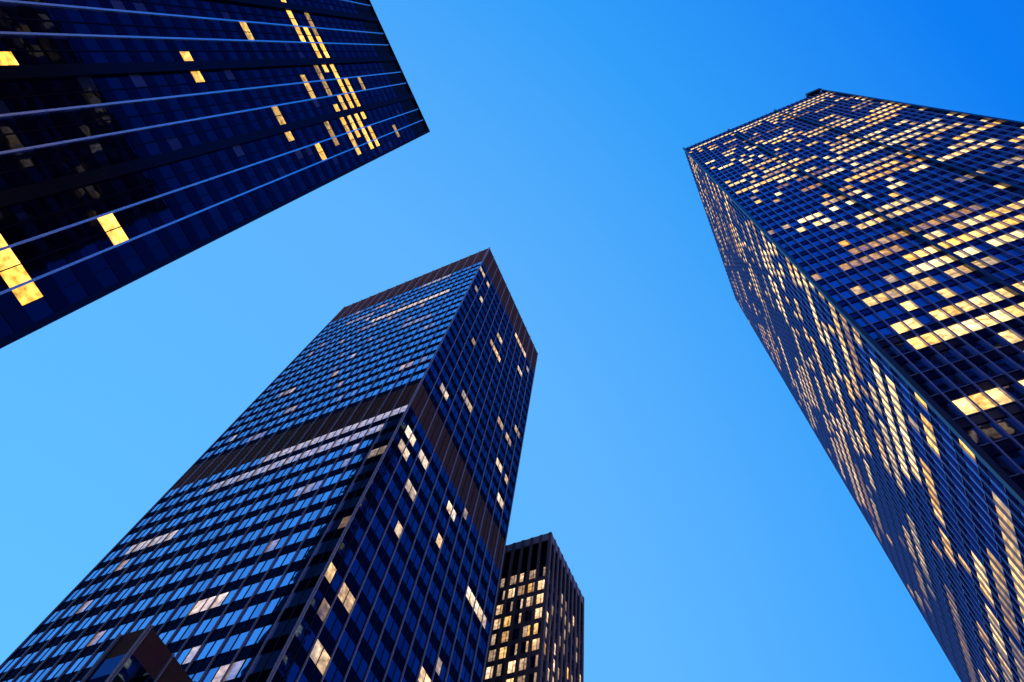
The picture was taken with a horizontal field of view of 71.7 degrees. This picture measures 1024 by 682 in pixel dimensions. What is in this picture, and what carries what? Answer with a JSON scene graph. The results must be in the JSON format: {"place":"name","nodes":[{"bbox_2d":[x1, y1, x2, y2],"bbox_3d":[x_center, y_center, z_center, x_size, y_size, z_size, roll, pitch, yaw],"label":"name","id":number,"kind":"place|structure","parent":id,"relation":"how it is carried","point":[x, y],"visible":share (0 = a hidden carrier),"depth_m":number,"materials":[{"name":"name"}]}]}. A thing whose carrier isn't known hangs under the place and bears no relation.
{"place":"outdoors","nodes":[
{"label":"outdoors","id":0,"kind":"place"},
{"bbox_2d":[0,0,1023,681],"label":"sky","id":1,"kind":"structure","parent":0,"point":[705,530],"materials":[{"name":"blue"}]},
{"label":"ground surface","id":2,"kind":"structure","parent":0,"visible":0},
{"bbox_2d":[0,0,429,348],"bbox_3d":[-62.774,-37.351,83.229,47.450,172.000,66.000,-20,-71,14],"label":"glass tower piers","id":3,"kind":"structure","parent":2,"relation":"on","point":[139,139],"depth_m":69.80,"materials":[{"name":"glass"}]},
{"bbox_2d":[0,247,537,681],"bbox_3d":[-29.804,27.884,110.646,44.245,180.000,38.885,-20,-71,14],"label":"skyscraper","id":4,"kind":"structure","parent":2,"relation":"on","point":[334,503],"depth_m":92.81,"materials":[{"name":"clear glass"}]},
{"bbox_2d":[483,532,583,681],"bbox_3d":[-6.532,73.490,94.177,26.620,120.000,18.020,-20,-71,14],"label":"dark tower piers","id":5,"kind":"structure","parent":2,"relation":"on","point":[537,633],"depth_m":127.78,"materials":[{"name":"glass"}]},
{"bbox_2d":[683,88,1023,681],"bbox_3d":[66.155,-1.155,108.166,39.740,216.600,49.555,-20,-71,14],"label":"finned glass tower","id":6,"kind":"structure","parent":2,"relation":"on","point":[871,250],"depth_m":84.98,"materials":[{"name":"blue glass"}]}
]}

